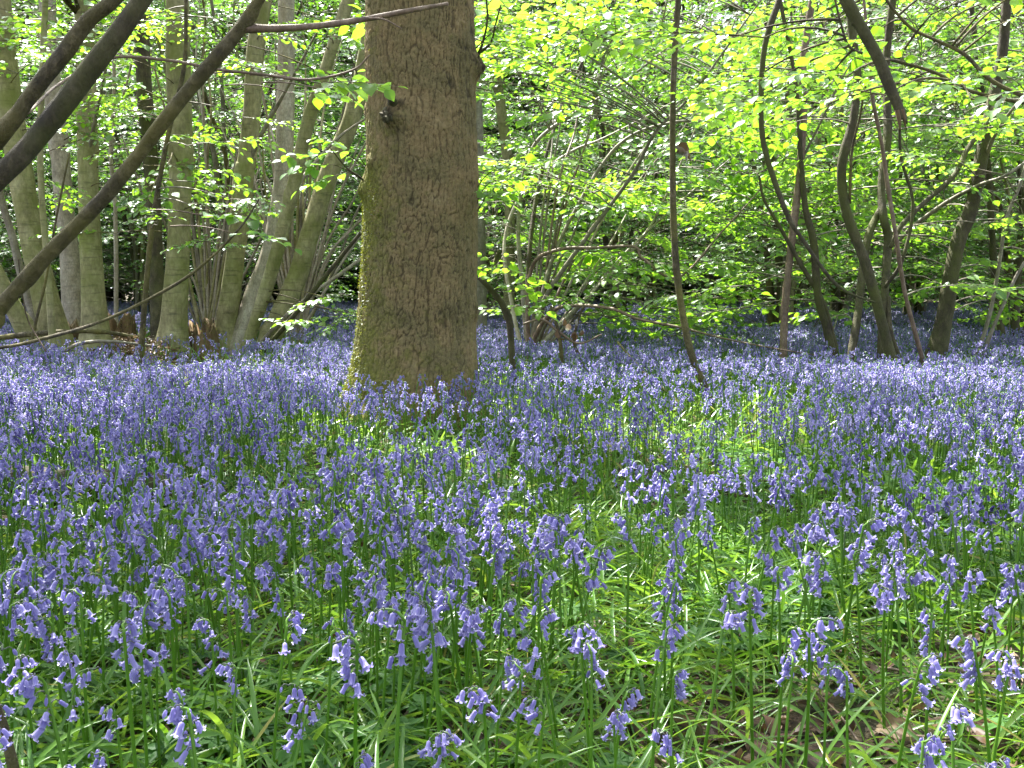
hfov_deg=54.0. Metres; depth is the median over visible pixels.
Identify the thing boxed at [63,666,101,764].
bluebell
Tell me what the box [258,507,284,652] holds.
bluebell
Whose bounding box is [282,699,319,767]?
bluebell
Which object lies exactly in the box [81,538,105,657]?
bluebell
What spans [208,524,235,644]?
bluebell
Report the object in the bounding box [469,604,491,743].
bluebell
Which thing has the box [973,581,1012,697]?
bluebell
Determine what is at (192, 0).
sky
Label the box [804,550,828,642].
bluebell
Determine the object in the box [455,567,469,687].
bluebell
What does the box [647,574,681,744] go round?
bluebell
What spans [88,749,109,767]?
bluebell
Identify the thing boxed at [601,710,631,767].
bluebell
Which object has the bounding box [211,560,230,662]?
bluebell
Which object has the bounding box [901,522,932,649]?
bluebell
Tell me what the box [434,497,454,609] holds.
bluebell
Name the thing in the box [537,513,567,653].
bluebell
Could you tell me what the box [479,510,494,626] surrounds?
bluebell
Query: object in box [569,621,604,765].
bluebell
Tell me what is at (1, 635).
bluebell
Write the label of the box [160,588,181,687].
bluebell
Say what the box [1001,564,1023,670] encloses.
bluebell
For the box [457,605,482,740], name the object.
bluebell
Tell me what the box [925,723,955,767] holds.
bluebell
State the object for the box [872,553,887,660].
bluebell
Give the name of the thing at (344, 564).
bluebell
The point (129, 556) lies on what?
bluebell
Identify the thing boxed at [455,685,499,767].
bluebell
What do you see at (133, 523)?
bluebell
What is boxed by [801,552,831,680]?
bluebell
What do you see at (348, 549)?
bluebell
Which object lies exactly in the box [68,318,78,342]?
tree stump
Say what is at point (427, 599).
bluebell
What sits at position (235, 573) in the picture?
bluebell
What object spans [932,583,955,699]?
bluebell
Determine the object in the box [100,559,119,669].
bluebell
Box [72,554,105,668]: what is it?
bluebell
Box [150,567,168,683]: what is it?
bluebell
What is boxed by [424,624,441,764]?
bluebell
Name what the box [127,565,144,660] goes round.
bluebell
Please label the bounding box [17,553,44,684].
bluebell
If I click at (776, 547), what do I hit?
bluebell
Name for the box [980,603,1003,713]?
bluebell
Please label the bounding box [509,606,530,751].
bluebell
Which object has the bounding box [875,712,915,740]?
dead leaf
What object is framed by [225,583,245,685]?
bluebell
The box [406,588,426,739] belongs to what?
bluebell
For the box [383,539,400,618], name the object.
bluebell
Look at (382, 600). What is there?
bluebell
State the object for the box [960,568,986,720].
bluebell
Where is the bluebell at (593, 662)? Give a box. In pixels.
[583,639,607,767]
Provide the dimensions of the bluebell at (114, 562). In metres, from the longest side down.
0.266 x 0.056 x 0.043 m
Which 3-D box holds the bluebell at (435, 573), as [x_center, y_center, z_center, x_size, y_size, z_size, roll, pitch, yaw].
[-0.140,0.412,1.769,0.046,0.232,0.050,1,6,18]
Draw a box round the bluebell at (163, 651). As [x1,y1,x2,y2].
[144,642,169,767]
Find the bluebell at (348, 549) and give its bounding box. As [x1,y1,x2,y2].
[332,536,355,631]
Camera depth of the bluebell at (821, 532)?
1.69 m
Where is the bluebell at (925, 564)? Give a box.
[907,546,935,653]
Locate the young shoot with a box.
[0,703,19,767]
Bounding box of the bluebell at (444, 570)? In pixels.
[437,563,456,683]
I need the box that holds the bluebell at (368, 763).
[354,749,374,767]
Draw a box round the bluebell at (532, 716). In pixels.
[507,696,544,767]
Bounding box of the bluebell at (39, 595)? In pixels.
[28,564,57,686]
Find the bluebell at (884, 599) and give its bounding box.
[868,583,896,728]
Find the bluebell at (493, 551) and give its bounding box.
[491,539,504,654]
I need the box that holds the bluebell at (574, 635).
[562,625,594,766]
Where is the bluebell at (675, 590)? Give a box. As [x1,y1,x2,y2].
[656,578,681,732]
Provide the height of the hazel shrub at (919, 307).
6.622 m
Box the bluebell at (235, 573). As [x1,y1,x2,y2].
[216,540,248,686]
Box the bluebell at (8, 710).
[0,704,15,759]
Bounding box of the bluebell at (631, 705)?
[611,687,644,767]
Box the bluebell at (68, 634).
[50,627,84,731]
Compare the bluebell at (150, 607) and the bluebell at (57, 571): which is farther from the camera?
the bluebell at (57, 571)
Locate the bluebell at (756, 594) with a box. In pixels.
[735,587,766,761]
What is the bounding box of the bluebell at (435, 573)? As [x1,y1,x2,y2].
[417,553,441,651]
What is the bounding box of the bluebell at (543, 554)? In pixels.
[530,541,552,624]
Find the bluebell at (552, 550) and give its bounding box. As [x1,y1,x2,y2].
[539,532,559,668]
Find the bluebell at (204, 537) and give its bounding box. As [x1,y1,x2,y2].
[195,531,220,686]
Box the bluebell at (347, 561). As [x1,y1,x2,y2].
[338,547,360,623]
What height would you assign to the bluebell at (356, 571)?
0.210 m
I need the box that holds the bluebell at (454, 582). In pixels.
[451,572,456,678]
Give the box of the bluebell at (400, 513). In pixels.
[388,505,409,614]
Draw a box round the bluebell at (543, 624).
[538,608,559,761]
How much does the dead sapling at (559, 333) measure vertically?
0.664 m
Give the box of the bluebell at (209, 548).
[204,545,236,657]
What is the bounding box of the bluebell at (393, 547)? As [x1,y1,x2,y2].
[377,532,402,658]
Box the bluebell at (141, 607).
[131,605,158,731]
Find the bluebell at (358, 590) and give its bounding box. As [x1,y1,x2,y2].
[343,584,365,704]
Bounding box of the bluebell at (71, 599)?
[58,587,97,755]
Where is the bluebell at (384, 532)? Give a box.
[370,522,390,664]
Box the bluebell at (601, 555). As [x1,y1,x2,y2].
[573,546,615,698]
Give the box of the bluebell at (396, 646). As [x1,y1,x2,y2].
[382,596,403,729]
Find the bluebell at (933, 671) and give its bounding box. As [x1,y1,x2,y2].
[896,652,945,767]
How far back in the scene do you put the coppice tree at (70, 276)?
10.38 m
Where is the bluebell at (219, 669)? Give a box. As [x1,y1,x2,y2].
[215,662,239,767]
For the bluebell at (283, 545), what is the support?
on the ground at (836, 701)
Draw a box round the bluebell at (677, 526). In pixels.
[662,516,689,665]
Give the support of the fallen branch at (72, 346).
on the ground at (836, 701)
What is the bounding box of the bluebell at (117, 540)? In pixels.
[107,536,120,627]
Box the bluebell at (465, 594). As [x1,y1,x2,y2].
[459,565,472,699]
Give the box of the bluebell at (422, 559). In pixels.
[419,550,441,658]
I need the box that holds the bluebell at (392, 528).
[381,524,401,597]
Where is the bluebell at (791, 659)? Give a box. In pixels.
[775,651,809,767]
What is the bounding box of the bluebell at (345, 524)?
[317,518,354,647]
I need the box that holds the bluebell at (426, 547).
[421,542,434,618]
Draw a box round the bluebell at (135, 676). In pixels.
[117,623,158,767]
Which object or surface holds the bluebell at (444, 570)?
on the ground at (836, 701)
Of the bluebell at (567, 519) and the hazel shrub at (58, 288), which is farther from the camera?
the hazel shrub at (58, 288)
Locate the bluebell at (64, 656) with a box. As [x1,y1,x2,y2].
[54,648,87,767]
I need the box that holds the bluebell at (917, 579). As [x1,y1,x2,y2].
[907,569,936,711]
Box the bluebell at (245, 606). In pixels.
[232,595,257,703]
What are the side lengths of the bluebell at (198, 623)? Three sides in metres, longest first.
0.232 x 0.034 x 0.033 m
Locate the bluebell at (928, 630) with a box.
[916,607,934,748]
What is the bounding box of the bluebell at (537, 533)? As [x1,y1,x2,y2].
[528,525,549,659]
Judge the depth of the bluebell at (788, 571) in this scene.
1.56 m
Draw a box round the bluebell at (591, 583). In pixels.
[582,576,607,712]
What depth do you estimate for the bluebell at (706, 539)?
1.92 m
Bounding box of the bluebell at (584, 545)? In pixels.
[569,539,586,625]
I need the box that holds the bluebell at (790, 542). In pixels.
[784,532,812,645]
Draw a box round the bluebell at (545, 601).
[533,587,551,708]
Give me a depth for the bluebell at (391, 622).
1.22 m
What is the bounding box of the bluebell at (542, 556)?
[532,542,552,654]
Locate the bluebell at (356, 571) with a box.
[349,558,366,652]
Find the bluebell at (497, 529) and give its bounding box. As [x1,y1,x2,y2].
[479,522,503,635]
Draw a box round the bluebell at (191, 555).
[179,531,198,664]
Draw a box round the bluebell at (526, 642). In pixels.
[516,635,558,767]
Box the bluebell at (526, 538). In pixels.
[516,527,530,640]
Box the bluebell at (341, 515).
[336,511,349,634]
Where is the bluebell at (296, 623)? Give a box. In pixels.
[272,610,306,767]
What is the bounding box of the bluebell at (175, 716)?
[162,703,205,767]
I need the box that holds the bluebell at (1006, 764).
[985,756,1010,767]
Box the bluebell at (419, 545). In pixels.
[417,541,439,606]
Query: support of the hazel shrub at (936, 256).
on the ground at (836, 701)
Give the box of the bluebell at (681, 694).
[669,669,689,767]
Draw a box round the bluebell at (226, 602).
[201,587,237,731]
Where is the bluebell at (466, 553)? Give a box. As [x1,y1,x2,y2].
[459,527,471,654]
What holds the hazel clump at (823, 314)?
on the ground at (836, 701)
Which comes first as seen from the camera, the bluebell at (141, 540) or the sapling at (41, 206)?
the bluebell at (141, 540)
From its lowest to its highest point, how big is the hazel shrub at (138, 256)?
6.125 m
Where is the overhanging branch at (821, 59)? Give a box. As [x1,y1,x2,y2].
[570,0,1023,135]
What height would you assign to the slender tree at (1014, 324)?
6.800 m
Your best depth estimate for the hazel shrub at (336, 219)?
15.99 m
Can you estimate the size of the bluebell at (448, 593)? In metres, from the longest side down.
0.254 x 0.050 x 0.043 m
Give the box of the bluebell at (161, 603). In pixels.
[143,582,181,726]
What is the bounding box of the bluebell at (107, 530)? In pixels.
[99,524,120,655]
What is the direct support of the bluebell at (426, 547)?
on the ground at (836, 701)
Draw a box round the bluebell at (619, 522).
[610,512,637,658]
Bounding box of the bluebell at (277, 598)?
[270,587,297,730]
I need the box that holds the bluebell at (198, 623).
[192,617,219,754]
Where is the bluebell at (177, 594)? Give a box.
[170,574,199,731]
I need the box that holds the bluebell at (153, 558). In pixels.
[143,551,163,663]
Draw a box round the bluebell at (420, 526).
[410,519,435,591]
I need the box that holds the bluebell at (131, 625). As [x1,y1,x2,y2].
[105,617,146,767]
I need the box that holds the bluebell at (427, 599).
[418,580,430,716]
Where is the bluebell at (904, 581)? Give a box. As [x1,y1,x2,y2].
[885,573,911,687]
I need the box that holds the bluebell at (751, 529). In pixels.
[740,516,761,635]
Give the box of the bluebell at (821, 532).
[789,522,838,668]
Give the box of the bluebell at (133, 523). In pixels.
[124,513,151,657]
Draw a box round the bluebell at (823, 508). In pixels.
[808,501,839,630]
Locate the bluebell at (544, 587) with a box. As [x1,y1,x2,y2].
[531,570,560,720]
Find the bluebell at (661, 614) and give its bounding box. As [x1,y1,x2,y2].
[651,587,680,722]
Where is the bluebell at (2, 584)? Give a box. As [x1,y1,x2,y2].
[0,567,19,675]
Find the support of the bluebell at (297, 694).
on the ground at (836, 701)
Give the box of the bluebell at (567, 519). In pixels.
[553,512,572,668]
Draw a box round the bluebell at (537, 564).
[532,549,548,691]
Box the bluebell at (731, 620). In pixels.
[701,609,745,765]
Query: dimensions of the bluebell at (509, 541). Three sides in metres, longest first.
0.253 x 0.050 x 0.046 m
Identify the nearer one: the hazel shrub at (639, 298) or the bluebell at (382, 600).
the bluebell at (382, 600)
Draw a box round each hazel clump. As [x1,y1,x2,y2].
[637,2,956,374]
[703,0,1023,384]
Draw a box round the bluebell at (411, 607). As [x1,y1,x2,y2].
[400,593,422,712]
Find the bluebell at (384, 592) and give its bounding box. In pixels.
[374,587,402,754]
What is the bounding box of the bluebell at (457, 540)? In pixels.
[431,532,467,681]
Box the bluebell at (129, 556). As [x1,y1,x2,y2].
[123,538,145,604]
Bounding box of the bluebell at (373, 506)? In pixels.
[356,503,377,637]
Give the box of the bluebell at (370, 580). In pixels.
[353,570,380,679]
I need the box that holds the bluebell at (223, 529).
[215,523,239,631]
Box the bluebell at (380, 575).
[360,563,384,683]
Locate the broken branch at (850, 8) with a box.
[839,0,907,130]
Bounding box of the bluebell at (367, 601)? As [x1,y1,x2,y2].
[361,582,385,713]
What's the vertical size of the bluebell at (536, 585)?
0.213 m
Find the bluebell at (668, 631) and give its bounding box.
[651,622,686,767]
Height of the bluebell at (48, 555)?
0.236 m
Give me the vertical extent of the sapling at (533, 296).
1.027 m
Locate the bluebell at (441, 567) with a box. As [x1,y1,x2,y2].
[437,565,449,658]
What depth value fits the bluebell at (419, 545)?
1.87 m
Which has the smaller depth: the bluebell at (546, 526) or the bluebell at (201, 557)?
the bluebell at (201, 557)
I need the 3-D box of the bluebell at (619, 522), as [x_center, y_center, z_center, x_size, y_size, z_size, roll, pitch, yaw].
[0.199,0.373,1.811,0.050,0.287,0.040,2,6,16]
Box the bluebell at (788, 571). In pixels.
[770,565,794,708]
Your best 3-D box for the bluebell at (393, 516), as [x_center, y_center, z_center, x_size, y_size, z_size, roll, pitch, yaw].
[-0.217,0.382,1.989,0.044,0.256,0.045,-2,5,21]
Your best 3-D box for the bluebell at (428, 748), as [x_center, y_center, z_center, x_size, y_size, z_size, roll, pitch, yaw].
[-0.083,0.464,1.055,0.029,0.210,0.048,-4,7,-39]
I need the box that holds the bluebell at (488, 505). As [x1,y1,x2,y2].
[476,500,502,625]
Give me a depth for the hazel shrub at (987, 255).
20.51 m
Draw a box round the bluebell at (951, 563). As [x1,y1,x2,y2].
[940,554,958,689]
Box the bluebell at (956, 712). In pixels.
[948,703,974,767]
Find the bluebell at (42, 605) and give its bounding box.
[25,598,50,753]
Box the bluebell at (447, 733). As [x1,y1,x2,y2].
[431,728,464,767]
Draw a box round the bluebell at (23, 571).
[16,556,46,714]
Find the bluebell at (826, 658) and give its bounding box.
[813,641,834,767]
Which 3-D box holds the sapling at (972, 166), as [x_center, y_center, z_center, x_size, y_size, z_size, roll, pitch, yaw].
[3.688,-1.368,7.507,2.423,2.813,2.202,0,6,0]
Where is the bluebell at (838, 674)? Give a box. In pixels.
[820,664,854,767]
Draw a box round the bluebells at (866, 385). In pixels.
[0,299,1023,656]
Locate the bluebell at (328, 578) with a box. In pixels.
[312,571,333,671]
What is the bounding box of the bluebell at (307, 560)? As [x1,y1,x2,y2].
[302,554,324,635]
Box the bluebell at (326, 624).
[322,616,344,764]
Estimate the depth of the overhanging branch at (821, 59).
3.89 m
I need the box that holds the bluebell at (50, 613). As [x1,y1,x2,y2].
[40,594,59,668]
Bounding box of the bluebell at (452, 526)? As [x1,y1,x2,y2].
[444,522,465,607]
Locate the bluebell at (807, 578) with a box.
[796,572,814,691]
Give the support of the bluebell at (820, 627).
on the ground at (836, 701)
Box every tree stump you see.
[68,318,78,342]
[108,313,138,359]
[188,317,223,361]
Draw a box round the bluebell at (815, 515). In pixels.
[808,508,847,641]
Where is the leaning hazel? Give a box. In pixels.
[0,0,448,351]
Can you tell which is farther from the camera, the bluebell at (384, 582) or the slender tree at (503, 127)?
the slender tree at (503, 127)
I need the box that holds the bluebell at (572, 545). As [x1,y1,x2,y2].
[562,537,586,645]
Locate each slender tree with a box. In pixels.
[474,0,486,341]
[475,0,636,324]
[813,1,1023,354]
[919,6,1023,352]
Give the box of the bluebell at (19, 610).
[7,599,36,739]
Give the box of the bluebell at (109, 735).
[99,704,125,767]
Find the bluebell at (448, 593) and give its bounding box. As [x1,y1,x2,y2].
[432,587,461,691]
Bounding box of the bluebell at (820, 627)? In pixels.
[793,615,843,767]
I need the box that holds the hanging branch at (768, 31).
[753,0,874,302]
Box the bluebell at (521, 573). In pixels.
[511,560,530,652]
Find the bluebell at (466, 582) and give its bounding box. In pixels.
[442,566,476,716]
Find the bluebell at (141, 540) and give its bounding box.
[131,532,160,645]
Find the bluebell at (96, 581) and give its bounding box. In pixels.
[80,572,108,728]
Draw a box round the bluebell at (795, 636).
[776,625,809,766]
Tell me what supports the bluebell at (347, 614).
on the ground at (836, 701)
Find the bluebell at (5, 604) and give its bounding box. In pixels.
[0,568,24,698]
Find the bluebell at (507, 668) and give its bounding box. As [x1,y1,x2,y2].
[494,654,515,767]
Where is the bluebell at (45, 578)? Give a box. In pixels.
[39,557,51,657]
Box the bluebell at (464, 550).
[449,540,479,670]
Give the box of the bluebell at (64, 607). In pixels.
[56,579,79,679]
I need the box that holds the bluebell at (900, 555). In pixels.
[889,549,904,655]
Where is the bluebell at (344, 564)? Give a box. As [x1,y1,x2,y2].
[325,560,346,657]
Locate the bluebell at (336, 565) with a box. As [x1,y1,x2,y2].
[323,561,341,669]
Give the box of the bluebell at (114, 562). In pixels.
[86,545,122,683]
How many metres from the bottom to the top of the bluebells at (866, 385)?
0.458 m
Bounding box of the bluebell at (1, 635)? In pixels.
[0,584,10,656]
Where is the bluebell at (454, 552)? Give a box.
[439,546,468,694]
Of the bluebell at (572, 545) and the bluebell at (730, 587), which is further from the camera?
the bluebell at (572, 545)
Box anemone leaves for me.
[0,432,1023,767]
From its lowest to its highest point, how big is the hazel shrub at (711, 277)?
5.923 m
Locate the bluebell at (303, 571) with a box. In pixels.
[295,565,320,677]
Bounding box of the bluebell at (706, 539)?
[695,529,722,614]
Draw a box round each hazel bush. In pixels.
[101,0,295,329]
[203,0,365,351]
[338,0,903,366]
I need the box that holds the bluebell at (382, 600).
[362,593,387,693]
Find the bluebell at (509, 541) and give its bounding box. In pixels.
[491,521,511,620]
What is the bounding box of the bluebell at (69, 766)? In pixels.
[63,764,75,767]
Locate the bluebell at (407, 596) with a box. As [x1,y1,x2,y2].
[402,592,418,693]
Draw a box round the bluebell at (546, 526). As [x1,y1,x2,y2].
[537,517,558,626]
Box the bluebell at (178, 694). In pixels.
[164,687,198,767]
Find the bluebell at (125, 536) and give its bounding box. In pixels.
[120,529,138,628]
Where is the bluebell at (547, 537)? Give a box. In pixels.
[539,528,557,683]
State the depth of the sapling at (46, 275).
6.95 m
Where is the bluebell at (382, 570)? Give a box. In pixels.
[371,554,386,644]
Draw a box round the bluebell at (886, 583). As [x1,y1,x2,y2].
[878,563,908,717]
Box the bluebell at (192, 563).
[176,558,197,658]
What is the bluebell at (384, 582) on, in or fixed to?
on the ground at (836, 701)
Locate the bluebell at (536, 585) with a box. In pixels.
[520,560,544,671]
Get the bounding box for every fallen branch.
[0,329,148,341]
[44,339,157,364]
[617,341,700,425]
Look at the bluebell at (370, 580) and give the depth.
1.71 m
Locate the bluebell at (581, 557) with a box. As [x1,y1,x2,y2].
[564,528,594,653]
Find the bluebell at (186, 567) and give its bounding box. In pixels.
[172,559,192,688]
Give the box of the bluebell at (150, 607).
[140,601,159,766]
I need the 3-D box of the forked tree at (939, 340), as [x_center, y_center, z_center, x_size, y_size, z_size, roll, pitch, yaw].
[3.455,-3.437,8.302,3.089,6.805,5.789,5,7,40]
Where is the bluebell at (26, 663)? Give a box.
[1,654,38,767]
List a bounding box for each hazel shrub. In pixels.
[0,0,165,282]
[0,0,297,312]
[0,1,119,285]
[0,56,164,282]
[2,0,77,296]
[3,1,228,301]
[9,61,135,298]
[19,0,365,311]
[37,57,265,296]
[99,0,495,299]
[105,0,339,292]
[205,0,623,304]
[242,90,488,295]
[274,0,669,314]
[297,92,497,293]
[478,0,784,338]
[483,92,623,306]
[486,119,598,292]
[528,0,819,319]
[550,32,752,304]
[566,0,1023,329]
[578,18,865,305]
[645,2,1023,322]
[663,78,849,303]
[666,64,939,308]
[712,7,960,305]
[735,0,1023,324]
[784,98,961,302]
[809,27,1021,312]
[817,0,1023,349]
[846,0,1023,303]
[877,173,1017,308]
[880,49,1023,305]
[968,20,1023,270]
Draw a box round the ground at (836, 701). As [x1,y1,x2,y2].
[0,293,1023,767]
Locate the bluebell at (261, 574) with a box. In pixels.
[254,564,294,675]
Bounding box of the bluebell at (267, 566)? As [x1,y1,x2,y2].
[261,560,284,665]
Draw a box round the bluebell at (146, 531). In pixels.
[134,527,159,654]
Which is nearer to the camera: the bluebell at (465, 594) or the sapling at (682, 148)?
the bluebell at (465, 594)
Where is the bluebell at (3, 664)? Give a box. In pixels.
[0,641,17,673]
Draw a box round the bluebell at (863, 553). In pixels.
[847,548,871,701]
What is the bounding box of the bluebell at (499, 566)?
[478,547,507,705]
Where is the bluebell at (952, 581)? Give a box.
[936,570,961,666]
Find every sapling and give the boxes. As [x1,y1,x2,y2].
[0,0,136,362]
[29,153,69,366]
[82,0,312,368]
[97,9,202,325]
[478,243,561,397]
[523,303,601,388]
[638,0,919,377]
[670,0,720,419]
[889,105,1023,378]
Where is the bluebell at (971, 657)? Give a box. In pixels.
[947,634,990,762]
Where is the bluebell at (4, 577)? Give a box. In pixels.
[0,572,15,642]
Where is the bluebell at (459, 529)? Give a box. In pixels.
[445,521,465,633]
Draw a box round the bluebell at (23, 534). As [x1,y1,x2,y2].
[10,527,37,659]
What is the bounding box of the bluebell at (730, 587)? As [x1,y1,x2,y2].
[718,578,752,733]
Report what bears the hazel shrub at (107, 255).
on the ground at (836, 701)
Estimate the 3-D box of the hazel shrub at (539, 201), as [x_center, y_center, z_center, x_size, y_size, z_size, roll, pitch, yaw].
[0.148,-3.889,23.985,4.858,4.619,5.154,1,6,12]
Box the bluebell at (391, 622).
[366,604,419,767]
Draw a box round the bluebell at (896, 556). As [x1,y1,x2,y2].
[889,554,907,633]
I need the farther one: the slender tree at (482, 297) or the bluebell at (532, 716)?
the slender tree at (482, 297)
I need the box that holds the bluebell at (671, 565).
[665,557,686,679]
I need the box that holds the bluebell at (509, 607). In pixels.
[493,598,516,713]
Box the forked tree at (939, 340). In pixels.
[852,0,1023,381]
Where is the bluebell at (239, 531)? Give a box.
[221,519,249,650]
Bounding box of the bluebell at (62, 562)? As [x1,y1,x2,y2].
[44,539,70,672]
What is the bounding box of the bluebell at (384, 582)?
[367,577,387,683]
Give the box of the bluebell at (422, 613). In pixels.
[410,602,443,763]
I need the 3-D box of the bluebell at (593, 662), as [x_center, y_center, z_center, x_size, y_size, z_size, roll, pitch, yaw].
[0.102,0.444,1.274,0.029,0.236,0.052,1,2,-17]
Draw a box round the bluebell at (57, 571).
[54,564,69,648]
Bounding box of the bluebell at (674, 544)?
[668,528,692,659]
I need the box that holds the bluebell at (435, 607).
[424,603,437,722]
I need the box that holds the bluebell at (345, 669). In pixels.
[326,633,372,767]
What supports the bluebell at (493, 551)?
on the ground at (836, 701)
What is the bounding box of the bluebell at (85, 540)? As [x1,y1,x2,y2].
[76,536,97,650]
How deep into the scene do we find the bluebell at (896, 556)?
1.80 m
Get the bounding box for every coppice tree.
[0,0,121,362]
[0,0,250,366]
[16,0,192,326]
[29,0,278,362]
[155,0,364,360]
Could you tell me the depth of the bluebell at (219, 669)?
1.21 m
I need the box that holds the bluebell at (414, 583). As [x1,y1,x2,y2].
[410,579,427,595]
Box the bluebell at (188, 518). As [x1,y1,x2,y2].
[169,501,196,629]
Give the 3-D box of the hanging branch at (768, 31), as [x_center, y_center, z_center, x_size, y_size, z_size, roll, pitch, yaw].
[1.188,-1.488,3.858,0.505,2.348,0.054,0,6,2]
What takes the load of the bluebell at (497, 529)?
on the ground at (836, 701)
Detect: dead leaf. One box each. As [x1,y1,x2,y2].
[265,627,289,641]
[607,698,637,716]
[666,714,711,746]
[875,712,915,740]
[967,719,1007,753]
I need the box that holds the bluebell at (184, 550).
[161,545,188,671]
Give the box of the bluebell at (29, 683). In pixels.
[14,673,67,767]
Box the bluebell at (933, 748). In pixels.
[911,732,946,767]
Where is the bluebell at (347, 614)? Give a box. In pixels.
[342,609,356,716]
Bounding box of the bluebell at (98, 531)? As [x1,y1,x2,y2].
[83,528,115,637]
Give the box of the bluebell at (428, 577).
[410,569,438,703]
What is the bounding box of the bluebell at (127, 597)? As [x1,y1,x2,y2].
[119,590,149,707]
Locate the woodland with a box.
[2,0,1023,303]
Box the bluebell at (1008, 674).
[984,648,1023,761]
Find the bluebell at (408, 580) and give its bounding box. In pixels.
[405,573,417,657]
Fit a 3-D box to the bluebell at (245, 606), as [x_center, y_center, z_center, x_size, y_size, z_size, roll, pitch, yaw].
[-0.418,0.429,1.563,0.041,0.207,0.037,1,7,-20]
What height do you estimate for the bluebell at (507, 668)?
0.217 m
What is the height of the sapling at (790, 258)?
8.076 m
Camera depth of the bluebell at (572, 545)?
1.76 m
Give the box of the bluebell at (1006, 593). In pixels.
[1001,586,1015,710]
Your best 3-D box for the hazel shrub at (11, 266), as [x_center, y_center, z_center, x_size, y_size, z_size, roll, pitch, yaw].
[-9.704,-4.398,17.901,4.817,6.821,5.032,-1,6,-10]
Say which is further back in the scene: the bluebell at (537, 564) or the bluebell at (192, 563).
the bluebell at (192, 563)
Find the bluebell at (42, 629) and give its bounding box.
[23,616,66,739]
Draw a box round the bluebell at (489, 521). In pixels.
[481,514,501,607]
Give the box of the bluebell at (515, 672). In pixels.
[504,658,525,767]
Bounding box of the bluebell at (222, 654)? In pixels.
[197,641,229,742]
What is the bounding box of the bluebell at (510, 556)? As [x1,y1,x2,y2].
[491,540,513,640]
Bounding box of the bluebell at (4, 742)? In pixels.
[0,728,13,767]
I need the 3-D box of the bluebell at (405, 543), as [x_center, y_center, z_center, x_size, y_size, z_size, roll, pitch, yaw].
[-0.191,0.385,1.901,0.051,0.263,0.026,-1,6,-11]
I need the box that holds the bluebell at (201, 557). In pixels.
[195,553,210,628]
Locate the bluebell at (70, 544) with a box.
[52,540,86,671]
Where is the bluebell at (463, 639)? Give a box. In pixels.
[456,602,472,747]
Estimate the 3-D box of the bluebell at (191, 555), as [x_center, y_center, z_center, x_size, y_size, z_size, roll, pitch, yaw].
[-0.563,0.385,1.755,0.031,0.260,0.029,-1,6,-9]
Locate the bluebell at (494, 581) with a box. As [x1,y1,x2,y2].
[489,564,504,654]
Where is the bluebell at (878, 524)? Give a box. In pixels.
[841,518,886,665]
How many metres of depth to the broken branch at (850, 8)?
2.91 m
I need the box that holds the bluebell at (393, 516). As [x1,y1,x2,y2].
[390,513,411,586]
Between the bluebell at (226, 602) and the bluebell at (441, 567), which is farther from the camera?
the bluebell at (441, 567)
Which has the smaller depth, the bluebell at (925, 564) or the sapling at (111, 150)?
the bluebell at (925, 564)
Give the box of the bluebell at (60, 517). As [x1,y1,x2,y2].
[51,509,77,626]
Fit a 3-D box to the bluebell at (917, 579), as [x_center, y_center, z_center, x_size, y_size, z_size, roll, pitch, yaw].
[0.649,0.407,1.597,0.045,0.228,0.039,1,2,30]
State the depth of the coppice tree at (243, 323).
9.31 m
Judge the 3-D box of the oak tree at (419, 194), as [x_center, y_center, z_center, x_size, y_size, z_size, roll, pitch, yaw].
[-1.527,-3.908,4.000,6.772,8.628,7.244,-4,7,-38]
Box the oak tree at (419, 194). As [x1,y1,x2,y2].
[272,0,549,438]
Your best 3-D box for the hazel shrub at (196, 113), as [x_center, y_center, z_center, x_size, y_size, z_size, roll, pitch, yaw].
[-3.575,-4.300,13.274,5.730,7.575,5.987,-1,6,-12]
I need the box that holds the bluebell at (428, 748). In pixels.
[417,732,456,767]
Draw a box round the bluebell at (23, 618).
[4,612,26,700]
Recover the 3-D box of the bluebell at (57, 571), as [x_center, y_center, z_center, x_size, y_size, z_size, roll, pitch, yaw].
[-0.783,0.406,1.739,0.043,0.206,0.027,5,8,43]
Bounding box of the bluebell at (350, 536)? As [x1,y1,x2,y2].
[333,529,357,643]
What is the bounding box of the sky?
[31,0,1022,292]
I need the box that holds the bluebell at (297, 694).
[280,683,305,767]
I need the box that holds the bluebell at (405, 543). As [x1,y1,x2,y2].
[397,518,423,627]
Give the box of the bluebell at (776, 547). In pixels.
[752,526,789,633]
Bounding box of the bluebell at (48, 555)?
[37,551,59,637]
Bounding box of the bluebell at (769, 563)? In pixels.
[754,550,780,672]
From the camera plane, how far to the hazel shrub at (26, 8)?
11.52 m
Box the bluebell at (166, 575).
[148,562,185,707]
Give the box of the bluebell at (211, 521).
[182,516,217,644]
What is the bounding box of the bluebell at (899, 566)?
[894,560,912,669]
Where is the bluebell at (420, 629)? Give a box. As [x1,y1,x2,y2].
[409,600,449,762]
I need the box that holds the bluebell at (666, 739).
[648,728,683,767]
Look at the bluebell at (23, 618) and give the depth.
1.49 m
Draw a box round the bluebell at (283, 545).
[265,525,294,651]
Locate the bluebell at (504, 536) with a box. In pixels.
[482,531,514,640]
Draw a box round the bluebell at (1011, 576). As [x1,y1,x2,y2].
[999,562,1023,694]

